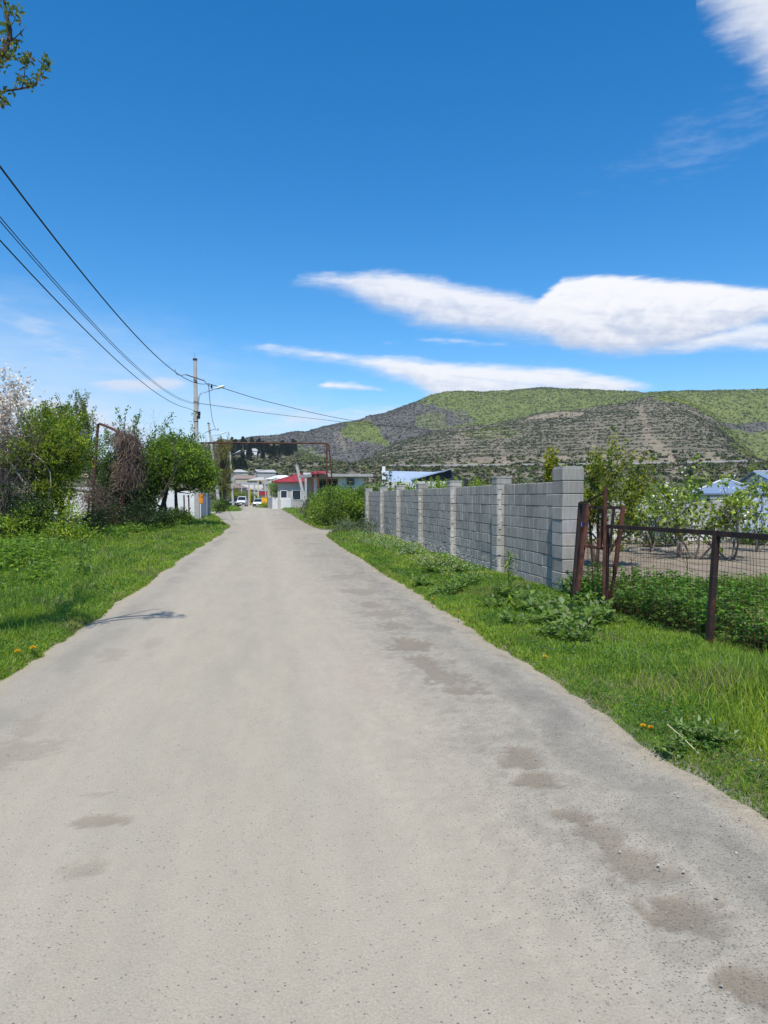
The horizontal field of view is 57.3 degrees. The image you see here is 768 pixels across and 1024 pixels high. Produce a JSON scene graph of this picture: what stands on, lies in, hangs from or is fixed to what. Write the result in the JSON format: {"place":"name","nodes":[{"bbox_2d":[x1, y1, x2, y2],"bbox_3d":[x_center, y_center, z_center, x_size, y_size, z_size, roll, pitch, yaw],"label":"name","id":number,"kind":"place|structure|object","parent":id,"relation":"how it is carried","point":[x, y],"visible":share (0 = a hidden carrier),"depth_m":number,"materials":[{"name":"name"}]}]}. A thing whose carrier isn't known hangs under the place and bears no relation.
{"place":"outdoors","nodes":[
{"label":"outdoors","id":0,"kind":"place"},
{"bbox_2d":[0,504,767,1023],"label":"road","id":1,"kind":"structure","parent":0,"point":[242,714],"depth_m":3.35,"materials":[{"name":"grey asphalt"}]},
{"bbox_2d":[236,496,247,505],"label":"parked car","id":2,"kind":"object","parent":1,"relation":"on","point":[242,500],"visible":0.94,"depth_m":130.59,"materials":[{"name":"white paint"}]},
{"bbox_2d":[0,483,767,815],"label":"ground","id":3,"kind":"structure","parent":0,"point":[696,565],"depth_m":14.51,"materials":[{"name":"soil"}]},
{"bbox_2d":[0,469,4,533],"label":"wooden post","id":4,"kind":"object","parent":3,"relation":"on","point":[2,477],"visible":0.39,"depth_m":22.55,"materials":[{"name":"brown wood"}]},
{"bbox_2d":[6,469,10,520],"bbox_3d":[-12.075,-0.074,22.609,0.158,2.643,0.162,0,1,-10],"label":"wooden post","id":5,"kind":"object","parent":3,"relation":"on","point":[8,476],"visible":0.35,"depth_m":22.55,"materials":[{"name":"brown wood"}]},
{"bbox_2d":[0,0,53,108],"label":"pear tree","id":6,"kind":"object","parent":3,"relation":"on","point":[8,42],"visible":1,"depth_m":6.28,"materials":[{"name":"green plant"}]},
{"bbox_2d":[0,505,57,538],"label":"shrub","id":7,"kind":"object","parent":3,"relation":"on","point":[19,533],"visible":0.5,"depth_m":21.48,"materials":[{"name":"green plant"}]},
{"bbox_2d":[0,476,58,538],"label":"shrub","id":8,"kind":"object","parent":3,"relation":"on","point":[12,499],"visible":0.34,"depth_m":22.19,"materials":[{"name":"green plant"}]},
{"bbox_2d":[0,389,80,534],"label":"bramble thicket","id":9,"kind":"object","parent":3,"relation":"on","point":[21,435],"visible":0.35,"depth_m":23.17,"materials":[{"name":"green plant"}]},
{"bbox_2d":[2,493,78,536],"bbox_3d":[-10.973,0.314,22.242,2.100,1.816,2.297,1,2,41],"label":"shrub","id":10,"kind":"object","parent":3,"relation":"on","point":[37,506],"visible":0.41,"depth_m":22.04,"materials":[{"name":"green plant"}]},
{"bbox_2d":[0,362,86,511],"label":"blossom tree","id":11,"kind":"object","parent":3,"relation":"on","point":[14,394],"visible":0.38,"depth_m":26.12,"materials":[{"name":"white plant"}]},
{"bbox_2d":[10,497,91,533],"bbox_3d":[-11.039,0.340,23.031,2.677,1.765,2.249,0,1,-10],"label":"shrub","id":12,"kind":"object","parent":3,"relation":"on","point":[69,506],"visible":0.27,"depth_m":22.95,"materials":[{"name":"green plant"}]},
{"bbox_2d":[0,389,107,527],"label":"leafy tree","id":13,"kind":"object","parent":3,"relation":"on","point":[74,454],"visible":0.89,"depth_m":23.87,"materials":[{"name":"green plant"}]},
{"bbox_2d":[33,511,103,544],"bbox_3d":[-9.715,0.609,21.590,2.117,1.324,1.922,0,1,-10],"label":"shrub","id":14,"kind":"object","parent":3,"relation":"on","point":[78,530],"visible":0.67,"depth_m":21.48,"materials":[{"name":"green plant"}]},
{"bbox_2d":[54,389,114,486],"bbox_3d":[-16.122,-3.028,38.369,4.406,7.832,3.167,0,1,6],"label":"leafy tree","id":15,"kind":"object","parent":3,"relation":"on","point":[82,407],"visible":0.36,"depth_m":38.60,"materials":[{"name":"green plant"}]},
{"bbox_2d":[78,563,104,574],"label":"leafy weed","id":16,"kind":"object","parent":3,"relation":"on","point":[89,567],"visible":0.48,"depth_m":13.67,"materials":[{"name":"green plant"}]},
{"bbox_2d":[65,507,118,537],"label":"shrub","id":17,"kind":"object","parent":3,"relation":"on","point":[95,525],"visible":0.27,"depth_m":24.99,"materials":[{"name":"green plant"}]},
{"bbox_2d":[63,471,131,524],"bbox_3d":[-13.103,-0.080,31.931,3.414,3.634,3.779,0,1,-10],"label":"dry brush","id":18,"kind":"object","parent":3,"relation":"on","point":[103,498],"visible":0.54,"depth_m":32.19,"materials":[{"name":"brown plant"}]},
{"bbox_2d":[0,517,195,584],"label":"undergrowth","id":19,"kind":"object","parent":3,"relation":"on","point":[39,561],"visible":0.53,"depth_m":16.09,"materials":[{"name":"green plant"}]},
{"bbox_2d":[79,499,129,525],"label":"shrub","id":20,"kind":"object","parent":3,"relation":"on","point":[113,516],"visible":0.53,"depth_m":29.41,"materials":[{"name":"green plant"}]},
{"bbox_2d":[91,423,123,523],"bbox_3d":[-12.558,-1.556,32.080,3.072,5.228,0.396,1,2,43],"label":"gas pipe","id":21,"kind":"object","parent":3,"relation":"on","point":[95,462],"visible":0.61,"depth_m":32.93,"materials":[{"name":"metal"}]},
{"bbox_2d":[104,417,155,496],"bbox_3d":[-11.229,-2.398,30.981,2.184,3.719,2.175,1,2,43],"label":"dry vine","id":22,"kind":"object","parent":21,"relation":"hanging from","point":[130,452],"visible":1,"depth_m":30.75,"materials":[{"name":"brown plant"}]},
{"bbox_2d":[86,450,162,519],"bbox_3d":[-13.266,-1.230,36.256,3.840,4.395,3.499,0,1,-10],"label":"leafy tree","id":23,"kind":"object","parent":3,"relation":"on","point":[105,468],"visible":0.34,"depth_m":35.70,"materials":[{"name":"green plant"}]},
{"bbox_2d":[54,487,200,519],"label":"white fence","id":24,"kind":"object","parent":3,"relation":"on","point":[170,500],"visible":0.09,"depth_m":48.88,"materials":[{"name":"paint"}]},
{"bbox_2d":[109,496,164,530],"bbox_3d":[-10.826,0.160,30.793,2.298,1.870,2.337,1,2,45],"label":"shrub","id":25,"kind":"object","parent":3,"relation":"on","point":[132,513],"visible":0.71,"depth_m":30.69,"materials":[{"name":"green plant"}]},
{"bbox_2d":[87,405,204,520],"bbox_3d":[-12.163,-2.200,36.255,5.972,6.298,6.213,0,1,-10],"label":"young tree","id":26,"kind":"object","parent":3,"relation":"on","point":[157,458],"visible":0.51,"depth_m":35.63,"materials":[{"name":"green plant"}]},
{"bbox_2d":[130,502,183,528],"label":"shrub","id":27,"kind":"object","parent":3,"relation":"on","point":[167,516],"visible":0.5,"depth_m":33.47,"materials":[{"name":"green plant"}]},
{"bbox_2d":[157,506,193,524],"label":"shrub","id":28,"kind":"object","parent":3,"relation":"on","point":[179,513],"visible":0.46,"depth_m":36.91,"materials":[{"name":"green plant"}]},
{"bbox_2d":[136,428,229,515],"bbox_3d":[-11.290,-1.880,38.072,4.173,5.613,5.407,1,2,43],"label":"leafy tree","id":29,"kind":"object","parent":3,"relation":"on","point":[194,477],"visible":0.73,"depth_m":37.71,"materials":[{"name":"green plant"}]},
{"bbox_2d":[175,354,224,518],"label":"utility pole","id":30,"kind":"object","parent":3,"relation":"on","point":[196,496],"visible":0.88,"depth_m":46.57,"materials":[{"name":"concrete"}]},
{"bbox_2d":[0,240,193,410],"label":"overhead cable","id":31,"kind":"object","parent":30,"relation":"attached to","point":[72,316],"visible":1,"depth_m":15.61,"materials":[{"name":"black rubber"}]},
{"bbox_2d":[0,221,193,403],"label":"overhead cable","id":32,"kind":"object","parent":30,"relation":"attached to","point":[74,305],"visible":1,"depth_m":15.74,"materials":[{"name":"black rubber"}]},
{"bbox_2d":[0,217,196,403],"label":"overhead cable","id":33,"kind":"object","parent":30,"relation":"attached to","point":[68,295],"visible":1,"depth_m":15.12,"materials":[{"name":"black rubber"}]},
{"bbox_2d":[0,165,208,383],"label":"overhead cable","id":34,"kind":"object","parent":30,"relation":"attached to","point":[22,196],"visible":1,"depth_m":14.45,"materials":[{"name":"black rubber"}]},
{"bbox_2d":[210,384,766,434],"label":"overhead cable","id":35,"kind":"object","parent":30,"relation":"attached to","point":[414,428],"visible":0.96,"depth_m":75.18,"materials":[{"name":"black rubber"}]},
{"bbox_2d":[201,493,210,515],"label":"sheet gate","id":36,"kind":"structure","parent":3,"relation":"on","point":[206,507],"depth_m":53.95,"materials":[{"name":"grey metal"}]},
{"bbox_2d":[200,422,225,503],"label":"utility pole","id":37,"kind":"object","parent":3,"relation":"on","point":[217,490],"visible":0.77,"depth_m":91.86,"materials":[{"name":"concrete"}]},
{"bbox_2d":[201,433,224,490],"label":"bare tree","id":38,"kind":"object","parent":3,"relation":"on","point":[212,450],"visible":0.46,"depth_m":58.82,"materials":[{"name":"brown plant"}]},
{"bbox_2d":[211,498,228,512],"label":"round bush","id":39,"kind":"object","parent":3,"relation":"on","point":[221,504],"visible":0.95,"depth_m":71.83,"materials":[{"name":"green plant"}]},
{"bbox_2d":[209,432,235,500],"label":"willow tree","id":40,"kind":"object","parent":3,"relation":"on","point":[224,448],"visible":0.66,"depth_m":104.13,"materials":[{"name":"green plant"}]},
{"bbox_2d":[234,475,256,483],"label":"village house","id":41,"kind":"structure","parent":3,"relation":"on","point":[242,477],"depth_m":262.29,"materials":[{"name":"tile"}]},
{"bbox_2d":[239,484,262,503],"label":"village house","id":42,"kind":"structure","parent":3,"relation":"on","point":[258,486],"depth_m":188.01,"materials":[{"name":"paint"}]},
{"bbox_2d":[200,442,331,484],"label":"gas pipe","id":43,"kind":"object","parent":3,"relation":"on","point":[327,446],"visible":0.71,"depth_m":49.46,"materials":[{"name":"metal"}]},
{"bbox_2d":[266,473,277,497],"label":"round tree","id":44,"kind":"object","parent":3,"relation":"on","point":[274,489],"visible":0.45,"depth_m":117.53,"materials":[{"name":"green plant"}]},
{"bbox_2d":[268,498,292,508],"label":"pale wall block","id":45,"kind":"structure","parent":3,"relation":"on","point":[285,503],"depth_m":100.80,"materials":[{"name":"white paint"}]},
{"bbox_2d":[272,474,304,508],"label":"red roof house","id":46,"kind":"structure","parent":3,"relation":"on","point":[288,486],"depth_m":100.93,"materials":[{"name":"white paint"}]},
{"bbox_2d":[299,474,372,502],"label":"flat roof building","id":47,"kind":"structure","parent":3,"relation":"on","point":[341,479],"depth_m":75.92,"materials":[{"name":"concrete"}]},
{"bbox_2d":[310,471,328,495],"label":"red canopy","id":48,"kind":"object","parent":47,"relation":"on","point":[317,472],"visible":0.74,"depth_m":72.19,"materials":[{"name":"metal"}]},
{"bbox_2d":[324,515,378,532],"bbox_3d":[-1.404,0.602,30.252,2.394,1.014,4.860,0,1,-10],"label":"weed patch","id":49,"kind":"object","parent":3,"relation":"on","point":[345,524],"visible":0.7,"depth_m":29.82,"materials":[{"name":"green plant"}]},
{"bbox_2d":[303,477,429,527],"bbox_3d":[-1.347,-0.192,44.400,7.784,3.706,17.741,0,1,-10],"label":"hedge","id":50,"kind":"object","parent":3,"relation":"on","point":[329,505],"visible":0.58,"depth_m":37.45,"materials":[{"name":"green plant"}]},
{"bbox_2d":[0,505,767,818],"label":"grass","id":51,"kind":"structure","parent":3,"relation":"on","point":[748,677],"depth_m":7.68,"materials":[{"name":"green plant"}]},
{"bbox_2d":[411,574,436,586],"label":"leafy weed","id":52,"kind":"object","parent":3,"relation":"on","point":[421,581],"visible":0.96,"depth_m":12.34,"materials":[{"name":"green plant"}]},
{"bbox_2d":[381,466,468,488],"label":"metal roof house","id":53,"kind":"structure","parent":3,"relation":"on","point":[448,474],"depth_m":62.41,"materials":[{"name":"white paint"}]},
{"bbox_2d":[413,475,446,488],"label":"backyard bush","id":54,"kind":"object","parent":3,"relation":"on","point":[434,486],"visible":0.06,"depth_m":51.98,"materials":[{"name":"green plant"}]},
{"bbox_2d":[417,558,446,572],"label":"leafy weed","id":55,"kind":"object","parent":3,"relation":"on","point":[431,568],"visible":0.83,"depth_m":14.11,"materials":[{"name":"green plant"}]},
{"bbox_2d":[353,530,514,572],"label":"white wildflowers","id":56,"kind":"object","parent":3,"relation":"on","point":[421,548],"visible":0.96,"depth_m":16.96,"materials":[{"name":"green plant"}]},
{"bbox_2d":[425,581,459,594],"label":"leafy weed","id":57,"kind":"object","parent":3,"relation":"on","point":[451,589],"visible":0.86,"depth_m":11.12,"materials":[{"name":"green plant"}]},
{"bbox_2d":[436,553,459,566],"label":"leafy weed","id":58,"kind":"object","parent":3,"relation":"on","point":[444,561],"visible":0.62,"depth_m":15.35,"materials":[{"name":"green plant"}]},
{"bbox_2d":[434,573,470,591],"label":"leafy weed","id":59,"kind":"object","parent":3,"relation":"on","point":[462,584],"visible":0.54,"depth_m":11.30,"materials":[{"name":"green plant"}]},
{"bbox_2d":[436,475,487,487],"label":"backyard bush","id":60,"kind":"object","parent":3,"relation":"on","point":[441,485],"visible":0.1,"depth_m":49.80,"materials":[{"name":"green plant"}]},
{"bbox_2d":[452,561,475,571],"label":"leafy weed","id":61,"kind":"object","parent":3,"relation":"on","point":[463,568],"visible":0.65,"depth_m":14.13,"materials":[{"name":"green plant"}]},
{"bbox_2d":[456,570,480,586],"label":"leafy weed","id":62,"kind":"object","parent":3,"relation":"on","point":[458,578],"visible":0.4,"depth_m":11.96,"materials":[{"name":"green plant"}]},
{"bbox_2d":[364,466,583,592],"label":"block wall","id":63,"kind":"structure","parent":3,"relation":"on","point":[532,526],"depth_m":14.21,"materials":[{"name":"concrete"}]},
{"bbox_2d":[476,594,505,607],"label":"leafy weed","id":64,"kind":"object","parent":3,"relation":"on","point":[498,602],"visible":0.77,"depth_m":9.77,"materials":[{"name":"green plant"}]},
{"bbox_2d":[485,579,520,599],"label":"leafy weed","id":65,"kind":"object","parent":3,"relation":"on","point":[499,590],"visible":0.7,"depth_m":10.70,"materials":[{"name":"green plant"}]},
{"bbox_2d":[499,551,516,606],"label":"mustard plant","id":66,"kind":"object","parent":3,"relation":"on","point":[508,564],"visible":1,"depth_m":9.73,"materials":[{"name":"green plant"}]},
{"bbox_2d":[497,606,535,624],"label":"leafy weed","id":67,"kind":"object","parent":3,"relation":"on","point":[512,617],"visible":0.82,"depth_m":8.51,"materials":[{"name":"green plant"}]},
{"bbox_2d":[502,583,553,609],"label":"leafy weed","id":68,"kind":"object","parent":3,"relation":"on","point":[523,598],"visible":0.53,"depth_m":9.59,"materials":[{"name":"green plant"}]},
{"bbox_2d":[521,592,560,613],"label":"leafy weed","id":69,"kind":"object","parent":3,"relation":"on","point":[535,603],"visible":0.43,"depth_m":9.33,"materials":[{"name":"green plant"}]},
{"bbox_2d":[543,445,566,482],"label":"fruit tree","id":70,"kind":"object","parent":3,"relation":"on","point":[552,460],"visible":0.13,"depth_m":21.89,"materials":[{"name":"green plant"}]},
{"bbox_2d":[526,599,589,622],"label":"leafy weed","id":71,"kind":"object","parent":3,"relation":"on","point":[545,610],"visible":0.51,"depth_m":8.43,"materials":[{"name":"green plant"}]},
{"bbox_2d":[537,590,578,608],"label":"leafy weed","id":72,"kind":"object","parent":3,"relation":"on","point":[554,599],"visible":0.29,"depth_m":9.51,"materials":[{"name":"green plant"}]},
{"bbox_2d":[535,611,585,638],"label":"leafy weed","id":73,"kind":"object","parent":3,"relation":"on","point":[558,625],"visible":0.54,"depth_m":7.66,"materials":[{"name":"green plant"}]},
{"bbox_2d":[541,596,606,630],"bbox_3d":[2.228,1.210,8.117,0.678,0.371,0.728,1,1,34],"label":"leafy weed","id":74,"kind":"object","parent":3,"relation":"on","point":[571,617],"visible":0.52,"depth_m":8.12,"materials":[{"name":"green plant"}]},
{"bbox_2d":[551,616,605,643],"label":"leafy weed","id":75,"kind":"object","parent":3,"relation":"on","point":[578,634],"visible":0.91,"depth_m":7.39,"materials":[{"name":"green plant"}]},
{"bbox_2d":[563,586,600,607],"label":"leafy weed","id":76,"kind":"object","parent":3,"relation":"on","point":[573,598],"visible":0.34,"depth_m":9.57,"materials":[{"name":"green plant"}]},
{"bbox_2d":[568,592,627,623],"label":"leafy weed","id":77,"kind":"object","parent":3,"relation":"on","point":[606,614],"visible":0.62,"depth_m":8.53,"materials":[{"name":"green plant"}]},
{"bbox_2d":[571,493,625,609],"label":"rusty gate","id":78,"kind":"structure","parent":3,"relation":"on","point":[583,511],"depth_m":9.75,"materials":[{"name":"metal"}]},
{"bbox_2d":[583,426,656,566],"bbox_3d":[4.960,-0.267,15.490,2.052,3.252,1.738,0,1,-10],"label":"fruit tree","id":79,"kind":"object","parent":3,"relation":"on","point":[629,502],"visible":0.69,"depth_m":15.27,"materials":[{"name":"green plant"}]},
{"bbox_2d":[607,478,660,500],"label":"backyard bush","id":80,"kind":"object","parent":3,"relation":"on","point":[623,485],"visible":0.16,"depth_m":60.07,"materials":[{"name":"green plant"}]},
{"bbox_2d":[612,477,686,551],"bbox_3d":[7.270,0.142,19.859,2.611,2.259,1.784,-1,2,-41],"label":"fruit tree","id":81,"kind":"object","parent":3,"relation":"on","point":[640,507],"visible":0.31,"depth_m":20.06,"materials":[{"name":"green plant"}]},
{"bbox_2d":[630,517,675,547],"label":"garden bush","id":82,"kind":"object","parent":3,"relation":"on","point":[658,539],"visible":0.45,"depth_m":21.92,"materials":[{"name":"green plant"}]},
{"bbox_2d":[551,561,767,652],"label":"nettles","id":83,"kind":"object","parent":3,"relation":"on","point":[644,612],"visible":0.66,"depth_m":8.79,"materials":[{"name":"green plant"}]},
{"bbox_2d":[623,546,701,550],"bbox_3d":[8.290,1.090,20.944,2.830,0.060,0.120,0,1,-19],"label":"plank","id":84,"kind":"object","parent":3,"relation":"on","point":[659,548],"visible":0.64,"depth_m":20.83,"materials":[{"name":"grey wood"}]},
{"bbox_2d":[587,500,742,541],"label":"garden wall","id":85,"kind":"structure","parent":3,"relation":"on","point":[684,507],"depth_m":25.11,"materials":[{"name":"concrete"}]},
{"bbox_2d":[652,731,686,757],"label":"leafy weed","id":86,"kind":"object","parent":3,"relation":"on","point":[667,747],"visible":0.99,"depth_m":4.35,"materials":[{"name":"green plant"}]},
{"bbox_2d":[582,487,767,655],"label":"wire fence","id":87,"kind":"object","parent":3,"relation":"on","point":[712,591],"visible":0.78,"depth_m":7.60,"materials":[{"name":"metal"}]},
{"bbox_2d":[644,452,717,556],"bbox_3d":[7.883,-0.128,18.693,1.806,2.833,1.958,1,1,27],"label":"fruit tree","id":88,"kind":"object","parent":3,"relation":"on","point":[665,493],"visible":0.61,"depth_m":18.30,"materials":[{"name":"green plant"}]},
{"bbox_2d":[662,714,723,745],"bbox_3d":[1.983,1.408,4.515,0.363,0.156,0.317,0,1,22],"label":"leafy weed","id":89,"kind":"object","parent":3,"relation":"on","point":[684,727],"visible":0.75,"depth_m":4.54,"materials":[{"name":"green plant"}]},
{"bbox_2d":[635,473,767,559],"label":"fruit tree","id":90,"kind":"object","parent":3,"relation":"on","point":[740,496],"visible":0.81,"depth_m":17.22,"materials":[{"name":"green plant"}]},
{"bbox_2d":[644,467,758,559],"bbox_3d":[7.862,0.101,17.479,2.612,2.433,1.479,0,1,11],"label":"fruit tree","id":91,"kind":"object","parent":3,"relation":"on","point":[722,521],"visible":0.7,"depth_m":17.31,"materials":[{"name":"green plant"}]},
{"bbox_2d":[687,718,746,749],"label":"leafy weed","id":92,"kind":"object","parent":3,"relation":"on","point":[714,734],"visible":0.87,"depth_m":4.42,"materials":[{"name":"green plant"}]},
{"bbox_2d":[690,478,767,500],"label":"blue roof house","id":93,"kind":"structure","parent":3,"relation":"on","point":[713,491],"depth_m":56.35,"materials":[{"name":"white paint"}]},
{"bbox_2d":[707,525,766,543],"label":"garden bush","id":94,"kind":"object","parent":3,"relation":"on","point":[753,530],"visible":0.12,"depth_m":23.87,"materials":[{"name":"green plant"}]},
{"bbox_2d":[730,527,767,545],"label":"garden bush","id":95,"kind":"object","parent":3,"relation":"on","point":[765,532],"visible":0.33,"depth_m":22.85,"materials":[{"name":"green plant"}]},
{"bbox_2d":[733,463,767,551],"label":"fruit tree","id":96,"kind":"object","parent":3,"relation":"on","point":[751,488],"visible":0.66,"depth_m":19.91,"materials":[{"name":"green plant"}]},
{"bbox_2d":[737,471,767,497],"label":"white house","id":97,"kind":"structure","parent":3,"relation":"on","point":[750,475],"depth_m":61.88,"materials":[{"name":"paint"}]},
{"bbox_2d":[743,497,767,533],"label":"sheet fence","id":98,"kind":"object","parent":3,"relation":"on","point":[763,510],"visible":0.17,"depth_m":26.78,"materials":[{"name":"white metal"}]},
{"bbox_2d":[0,0,767,460],"label":"sky","id":99,"kind":"structure","parent":0,"point":[350,210],"materials":[{"name":"blue"}]},
{"bbox_2d":[62,388,767,483],"bbox_3d":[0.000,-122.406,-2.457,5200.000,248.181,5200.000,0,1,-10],"label":"hills","id":100,"kind":"structure","parent":0,"point":[658,447],"depth_m":790.30,"materials":[{"name":"green plant"}]},
{"bbox_2d":[253,469,276,477],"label":"village house","id":101,"kind":"structure","parent":100,"relation":"on","point":[268,473],"depth_m":337.55,"materials":[{"name":"concrete"}]},
{"bbox_2d":[11,387,767,500],"bbox_3d":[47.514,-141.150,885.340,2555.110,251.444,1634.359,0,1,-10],"label":"scrub","id":102,"kind":"object","parent":100,"relation":"on","point":[715,469],"visible":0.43,"depth_m":625.15,"materials":[{"name":"green plant"}]},
{"bbox_2d":[389,460,757,465],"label":"retaining wall","id":103,"kind":"structure","parent":100,"relation":"on","point":[579,463],"depth_m":469.83,"materials":[{"name":"concrete"}]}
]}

